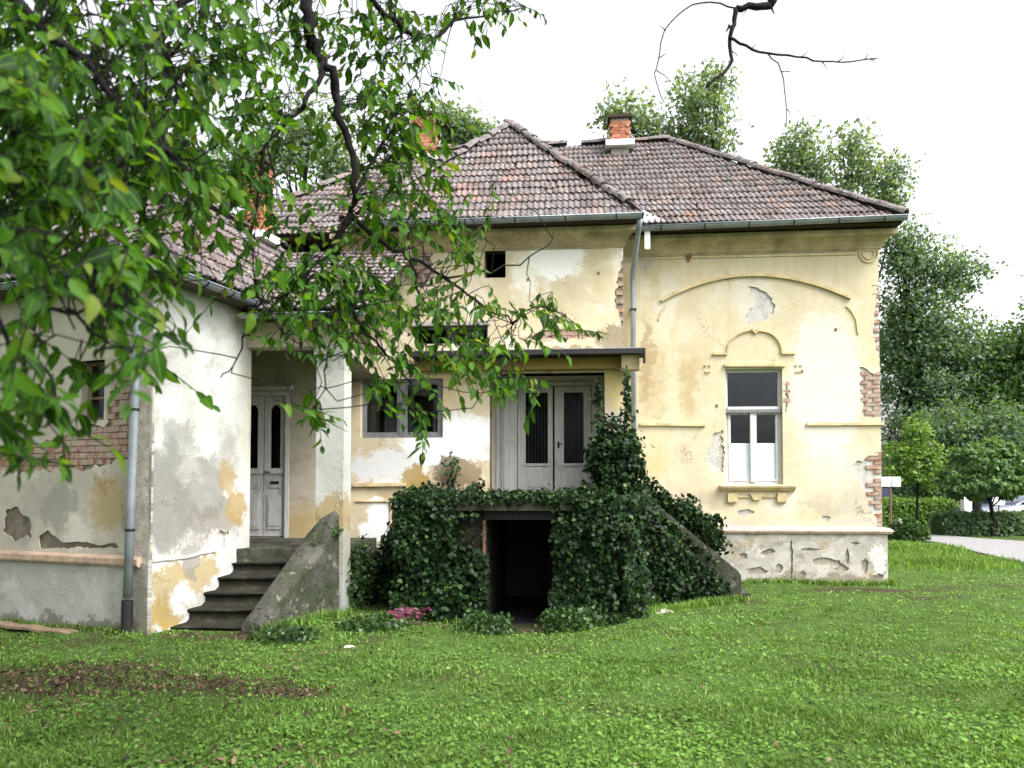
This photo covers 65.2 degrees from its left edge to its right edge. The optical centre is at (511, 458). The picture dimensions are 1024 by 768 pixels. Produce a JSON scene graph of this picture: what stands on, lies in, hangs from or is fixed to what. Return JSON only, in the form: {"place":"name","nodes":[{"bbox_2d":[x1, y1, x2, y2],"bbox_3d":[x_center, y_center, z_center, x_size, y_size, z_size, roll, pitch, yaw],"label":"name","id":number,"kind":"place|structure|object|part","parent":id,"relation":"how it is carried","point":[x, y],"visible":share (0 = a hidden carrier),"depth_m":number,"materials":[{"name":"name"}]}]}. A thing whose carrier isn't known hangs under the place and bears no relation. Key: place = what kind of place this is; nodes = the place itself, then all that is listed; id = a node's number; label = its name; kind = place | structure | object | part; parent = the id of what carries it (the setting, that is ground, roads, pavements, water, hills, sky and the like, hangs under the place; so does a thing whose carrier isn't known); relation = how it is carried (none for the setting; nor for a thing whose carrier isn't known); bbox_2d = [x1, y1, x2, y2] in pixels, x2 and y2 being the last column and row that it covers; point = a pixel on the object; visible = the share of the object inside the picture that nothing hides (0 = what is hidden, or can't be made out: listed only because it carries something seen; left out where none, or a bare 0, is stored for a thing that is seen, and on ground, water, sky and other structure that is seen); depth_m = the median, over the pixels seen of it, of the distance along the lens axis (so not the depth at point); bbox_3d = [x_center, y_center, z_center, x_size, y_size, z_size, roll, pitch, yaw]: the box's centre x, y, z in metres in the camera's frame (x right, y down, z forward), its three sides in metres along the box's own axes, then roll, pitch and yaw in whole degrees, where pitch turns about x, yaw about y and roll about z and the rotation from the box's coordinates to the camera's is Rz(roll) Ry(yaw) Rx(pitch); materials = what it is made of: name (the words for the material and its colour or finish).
{"place":"outdoors","nodes":[
{"label":"outdoors","id":0,"kind":"place"},
{"bbox_2d":[0,490,1023,767],"bbox_3d":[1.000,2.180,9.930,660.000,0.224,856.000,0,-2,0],"label":"ground","id":1,"kind":"structure","parent":0,"point":[656,638],"depth_m":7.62,"materials":[{"name":"green plant"}]},
{"bbox_2d":[0,621,78,633],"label":"board","id":2,"kind":"object","parent":1,"relation":"on","point":[14,625],"visible":0.89,"depth_m":9.61,"materials":[{"name":"beige wood"}]},
{"bbox_2d":[0,90,220,225],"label":"background tree","id":3,"kind":"object","parent":1,"relation":"on","point":[137,175],"visible":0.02,"depth_m":29.53,"materials":[{"name":"green plant"}]},
{"bbox_2d":[0,157,418,634],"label":"annex","id":4,"kind":"object","parent":1,"relation":"on","point":[198,515],"visible":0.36,"depth_m":10.33,"materials":[{"name":"paint"}]},
{"bbox_2d":[87,361,104,419],"bbox_3d":[-5.156,-0.840,10.071,0.431,0.750,0.070,-1,-2,23],"label":"window","id":5,"kind":"structure","parent":4,"relation":"in","point":[98,401],"depth_m":10.09,"materials":[{"name":"grey glass"}]},
{"bbox_2d":[249,397,264,535],"bbox_3d":[-4.451,0.132,13.736,0.395,2.394,0.095,0,-2,5],"label":"door","id":6,"kind":"structure","parent":4,"relation":"in","point":[256,474],"depth_m":13.70,"materials":[{"name":"white paint"}]},
{"bbox_2d":[264,396,285,535],"bbox_3d":[-4.049,0.131,13.692,0.390,2.394,0.145,0,-2,0],"label":"door","id":7,"kind":"structure","parent":4,"relation":"in","point":[274,478],"depth_m":13.68,"materials":[{"name":"white paint"}]},
{"bbox_2d":[321,523,343,538],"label":"ivy","id":8,"kind":"object","parent":4,"relation":"attached to","point":[339,531],"visible":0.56,"depth_m":10.95,"materials":[{"name":"green plant"}]},
{"bbox_2d":[246,623,324,646],"bbox_3d":[-2.565,2.023,9.116,0.852,0.269,0.652,0,-2,0],"label":"weed patch","id":9,"kind":"object","parent":1,"relation":"on","point":[287,632],"visible":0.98,"depth_m":9.04,"materials":[{"name":"green plant"}]},
{"bbox_2d":[201,88,372,209],"bbox_3d":[-9.835,-6.391,34.276,8.055,19.082,4.100,0,-2,0],"label":"background tree","id":10,"kind":"object","parent":1,"relation":"on","point":[299,134],"visible":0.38,"depth_m":34.01,"materials":[{"name":"green plant"}]},
{"bbox_2d":[346,534,378,610],"bbox_3d":[-2.333,1.744,11.863,0.695,1.243,1.189,0,-2,0],"label":"ivy","id":11,"kind":"object","parent":1,"relation":"on","point":[358,579],"visible":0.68,"depth_m":11.65,"materials":[{"name":"green plant"}]},
{"bbox_2d":[334,610,412,634],"bbox_3d":[-1.690,2.037,9.720,0.971,0.382,0.650,0,-2,0],"label":"weed patch","id":12,"kind":"object","parent":1,"relation":"on","point":[388,620],"visible":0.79,"depth_m":9.64,"materials":[{"name":"green plant"}]},
{"bbox_2d":[360,533,404,606],"bbox_3d":[-1.879,1.828,12.337,1.033,1.469,1.194,0,-2,0],"label":"ivy","id":13,"kind":"object","parent":1,"relation":"on","point":[381,567],"visible":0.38,"depth_m":12.01,"materials":[{"name":"green plant"}]},
{"bbox_2d":[386,605,431,619],"bbox_3d":[-1.388,2.060,10.741,0.640,0.172,0.245,0,-2,0],"label":"plastic bag","id":14,"kind":"object","parent":1,"relation":"on","point":[400,612],"visible":0.85,"depth_m":10.67,"materials":[{"name":"pink plastic"}]},
{"bbox_2d":[0,0,877,493],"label":"walnut tree","id":15,"kind":"object","parent":1,"relation":"on","point":[40,116],"visible":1,"depth_m":3.67,"materials":[{"name":"green plant"}]},
{"bbox_2d":[420,91,499,144],"bbox_3d":[-2.299,-6.319,34.162,3.898,18.914,2.865,0,-2,0],"label":"background tree","id":16,"kind":"object","parent":1,"relation":"on","point":[465,136],"visible":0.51,"depth_m":34.11,"materials":[{"name":"green plant"}]},
{"bbox_2d":[450,608,516,635],"bbox_3d":[-0.347,2.035,9.749,0.874,0.415,0.683,0,-2,0],"label":"weed patch","id":17,"kind":"object","parent":1,"relation":"on","point":[479,624],"visible":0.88,"depth_m":9.64,"materials":[{"name":"green plant"}]},
{"bbox_2d":[0,538,1023,638],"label":"tall grass","id":18,"kind":"structure","parent":1,"relation":"on","point":[939,559],"depth_m":14.39,"materials":[{"name":"green plant"}]},
{"bbox_2d":[0,579,1023,767],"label":"fallen leaves","id":19,"kind":"object","parent":1,"relation":"on","point":[200,685],"visible":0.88,"depth_m":6.87,"materials":[{"name":"brown plant"}]},
{"bbox_2d":[534,604,608,634],"bbox_3d":[0.745,2.066,10.214,0.955,0.416,0.698,0,-2,0],"label":"weed patch","id":20,"kind":"object","parent":1,"relation":"on","point":[573,621],"visible":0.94,"depth_m":10.08,"materials":[{"name":"green plant"}]},
{"bbox_2d":[402,495,749,624],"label":"terrace","id":21,"kind":"structure","parent":1,"relation":"on","point":[515,537],"depth_m":12.29,"materials":[{"name":"grey concrete"}]},
{"bbox_2d":[441,451,461,489],"bbox_3d":[-1.086,0.256,14.318,0.380,0.775,0.284,0,-2,0],"label":"sapling","id":22,"kind":"object","parent":21,"relation":"on","point":[450,478],"visible":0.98,"depth_m":14.28,"materials":[{"name":"green plant"}]},
{"bbox_2d":[375,478,661,628],"bbox_3d":[0.183,1.347,12.141,4.139,2.098,3.766,0,-2,8],"label":"ivy","id":23,"kind":"object","parent":21,"relation":"on","point":[421,511],"visible":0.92,"depth_m":10.85,"materials":[{"name":"green plant"}]},
{"bbox_2d":[506,520,554,595],"bbox_3d":[0.378,1.847,13.918,0.951,1.780,0.100,0,-2,5],"label":"cellar door","id":24,"kind":"structure","parent":21,"relation":"in","point":[529,565],"depth_m":13.88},
{"bbox_2d":[579,366,654,494],"bbox_3d":[1.488,-0.342,13.201,1.149,2.310,1.719,1,-2,-31],"label":"ivy","id":25,"kind":"object","parent":21,"relation":"on","point":[621,459],"visible":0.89,"depth_m":12.73,"materials":[{"name":"green plant"}]},
{"bbox_2d":[619,476,732,603],"bbox_3d":[2.517,1.305,12.649,1.838,2.128,1.724,0,-2,0],"label":"ivy","id":26,"kind":"object","parent":21,"relation":"on","point":[697,580],"visible":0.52,"depth_m":12.07,"materials":[{"name":"green plant"}]},
{"bbox_2d":[656,490,700,532],"bbox_3d":[2.708,1.270,13.365,0.910,1.513,0.776,1,-2,-36],"label":"shrub","id":27,"kind":"object","parent":21,"relation":"on","point":[687,500],"visible":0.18,"depth_m":13.23,"materials":[{"name":"green plant"}]},
{"bbox_2d":[256,110,909,583],"bbox_3d":[0.683,-2.610,17.619,13.249,10.347,7.608,0,-2,5],"label":"villa","id":28,"kind":"object","parent":1,"relation":"on","point":[726,304],"visible":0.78,"depth_m":14.63,"materials":[{"name":"paint"}]},
{"bbox_2d":[362,379,442,437],"bbox_3d":[-2.012,-0.914,14.697,1.534,1.079,0.090,0,-2,5],"label":"window","id":29,"kind":"structure","parent":28,"relation":"in","point":[404,387],"depth_m":14.66,"materials":[{"name":"grey paint"}]},
{"bbox_2d":[416,327,487,343],"bbox_3d":[-1.101,-2.249,14.740,1.356,0.329,0.070,0,-2,5],"label":"window","id":30,"kind":"structure","parent":28,"relation":"in","point":[446,327],"depth_m":14.71,"materials":[{"name":"grey paint"}]},
{"bbox_2d":[518,387,552,491],"bbox_3d":[0.454,-0.365,15.565,0.678,2.057,0.077,0,-2,5],"label":"door","id":31,"kind":"structure","parent":28,"relation":"in","point":[535,449],"depth_m":15.57,"materials":[{"name":"white paint"}]},
{"bbox_2d":[555,386,591,490],"bbox_3d":[1.179,-0.369,15.475,0.710,2.057,0.126,0,-2,5],"label":"door","id":32,"kind":"structure","parent":28,"relation":"in","point":[572,404],"depth_m":15.51,"materials":[{"name":"white paint"}]},
{"bbox_2d":[724,369,781,483],"bbox_3d":[4.445,-0.582,14.749,1.068,2.123,0.170,0,-2,5],"label":"window","id":33,"kind":"structure","parent":28,"relation":"in","point":[754,462],"depth_m":14.73,"materials":[{"name":"white paint"}]},
{"bbox_2d":[608,591,662,612],"bbox_3d":[1.660,2.097,11.518,1.194,0.505,0.660,0,-2,0],"label":"weed patch","id":34,"kind":"object","parent":1,"relation":"on","point":[651,601],"visible":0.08,"depth_m":11.42,"materials":[{"name":"green plant"}]},
{"bbox_2d":[653,609,672,613],"bbox_3d":[2.094,2.122,11.111,0.335,0.074,0.215,0,-2,0],"label":"stone","id":35,"kind":"object","parent":1,"relation":"on","point":[663,610],"visible":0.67,"depth_m":11.06,"materials":[{"name":"stone"}]},
{"bbox_2d":[586,57,754,155],"bbox_3d":[6.475,-6.673,33.594,6.826,19.594,4.769,0,-2,0],"label":"background tree","id":36,"kind":"object","parent":1,"relation":"on","point":[690,108],"visible":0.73,"depth_m":33.21,"materials":[{"name":"green plant"}]},
{"bbox_2d":[675,506,732,555],"bbox_3d":[3.035,1.480,13.271,1.271,1.487,0.626,0,-2,0],"label":"shrub","id":37,"kind":"object","parent":1,"relation":"on","point":[713,532],"visible":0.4,"depth_m":13.13,"materials":[{"name":"green plant"}]},
{"bbox_2d":[761,110,850,184],"bbox_3d":[13.067,-6.168,36.232,3.904,18.763,3.521,0,-2,0],"label":"background tree","id":38,"kind":"object","parent":1,"relation":"on","point":[795,163],"visible":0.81,"depth_m":35.98,"materials":[{"name":"green plant"}]},
{"bbox_2d":[822,114,926,281],"bbox_3d":[16.484,-6.178,36.373,5.249,18.801,3.626,1,-2,-15],"label":"background tree","id":39,"kind":"object","parent":1,"relation":"on","point":[852,182],"visible":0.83,"depth_m":36.19,"materials":[{"name":"green plant"}]},
{"bbox_2d":[881,475,900,524],"bbox_3d":[12.726,1.728,26.939,0.716,2.325,0.105,0,-2,0],"label":"sign","id":40,"kind":"object","parent":1,"relation":"on","point":[889,481],"visible":0.72,"depth_m":26.92,"materials":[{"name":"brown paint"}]},
{"bbox_2d":[887,516,930,541],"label":"bush","id":41,"kind":"object","parent":1,"relation":"on","point":[909,529],"visible":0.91,"depth_m":25.43,"materials":[{"name":"green plant"}]},
{"bbox_2d":[881,411,950,519],"bbox_3d":[15.618,0.607,30.998,3.032,4.857,1.817,0,-2,0],"label":"young tree","id":42,"kind":"object","parent":1,"relation":"on","point":[924,460],"visible":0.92,"depth_m":30.81,"materials":[{"name":"green plant"}]},
{"bbox_2d":[882,496,956,526],"bbox_3d":[17.598,2.405,35.332,3.924,1.570,1.303,0,-2,0],"label":"hedge","id":43,"kind":"object","parent":1,"relation":"on","point":[904,507],"visible":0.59,"depth_m":34.96,"materials":[{"name":"green plant"}]},
{"bbox_2d":[878,213,1012,507],"bbox_3d":[20.640,-4.482,40.549,7.473,15.697,7.991,2,-3,-37],"label":"background tree","id":44,"kind":"object","parent":1,"relation":"on","point":[918,345],"visible":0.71,"depth_m":39.60,"materials":[{"name":"green plant"}]},
{"bbox_2d":[906,393,1023,511],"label":"background tree","id":45,"kind":"object","parent":1,"relation":"on","point":[962,432],"visible":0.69,"depth_m":35.39,"materials":[{"name":"green plant"}]},
{"bbox_2d":[960,497,971,511],"bbox_3d":[19.556,2.273,34.442,0.400,1.560,0.400,0,-2,0],"label":"gate post","id":46,"kind":"object","parent":1,"relation":"on","point":[965,504],"depth_m":34.30,"materials":[{"name":"white concrete"}]},
{"bbox_2d":[926,508,1023,536],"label":"hedge","id":47,"kind":"object","parent":1,"relation":"on","point":[972,523],"visible":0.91,"depth_m":27.97,"materials":[{"name":"green plant"}]},
{"bbox_2d":[930,434,1023,536],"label":"globe tree","id":48,"kind":"object","parent":1,"relation":"on","point":[957,477],"visible":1,"depth_m":27.30,"materials":[{"name":"green plant"}]},
{"bbox_2d":[945,314,1023,451],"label":"background tree","id":49,"kind":"object","parent":1,"relation":"on","point":[1010,372],"visible":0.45,"depth_m":39.40,"materials":[{"name":"green plant"}]},
{"bbox_2d":[956,495,1023,511],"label":"parked car","id":50,"kind":"object","parent":1,"relation":"on","point":[985,505],"visible":0.08,"depth_m":36.00,"materials":[{"name":"grey paint"}]},
{"bbox_3d":[23.096,1.860,36.061,1.850,0.340,0.112,0,-2,-3],"label":"side window","id":51,"kind":"part","parent":50,"relation":"part of","materials":[{"name":"grey glass"}]},
{"bbox_2d":[992,497,1004,510],"bbox_3d":[17.881,2.062,29.431,0.460,1.832,0.090,0,-2,0],"label":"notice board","id":52,"kind":"object","parent":1,"relation":"on","point":[1000,502],"visible":0.3,"depth_m":29.40,"materials":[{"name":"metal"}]},
{"bbox_2d":[994,501,1023,511],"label":"parked car","id":53,"kind":"object","parent":1,"relation":"on","point":[1019,506],"visible":0.13,"depth_m":33.62,"materials":[{"name":"white paint"}]},
{"bbox_2d":[1010,275,1023,450],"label":"background tree","id":54,"kind":"object","parent":1,"relation":"on","point":[1022,319],"visible":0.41,"depth_m":39.33,"materials":[{"name":"green plant"}]},
{"bbox_2d":[0,0,1023,488],"label":"sky","id":55,"kind":"structure","parent":0,"point":[945,82],"materials":[{"name":"white"}]},
{"bbox_2d":[925,534,1023,563],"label":"path","id":56,"kind":"structure","parent":0,"point":[1006,548],"depth_m":23.42,"materials":[{"name":"concrete"}]}
]}

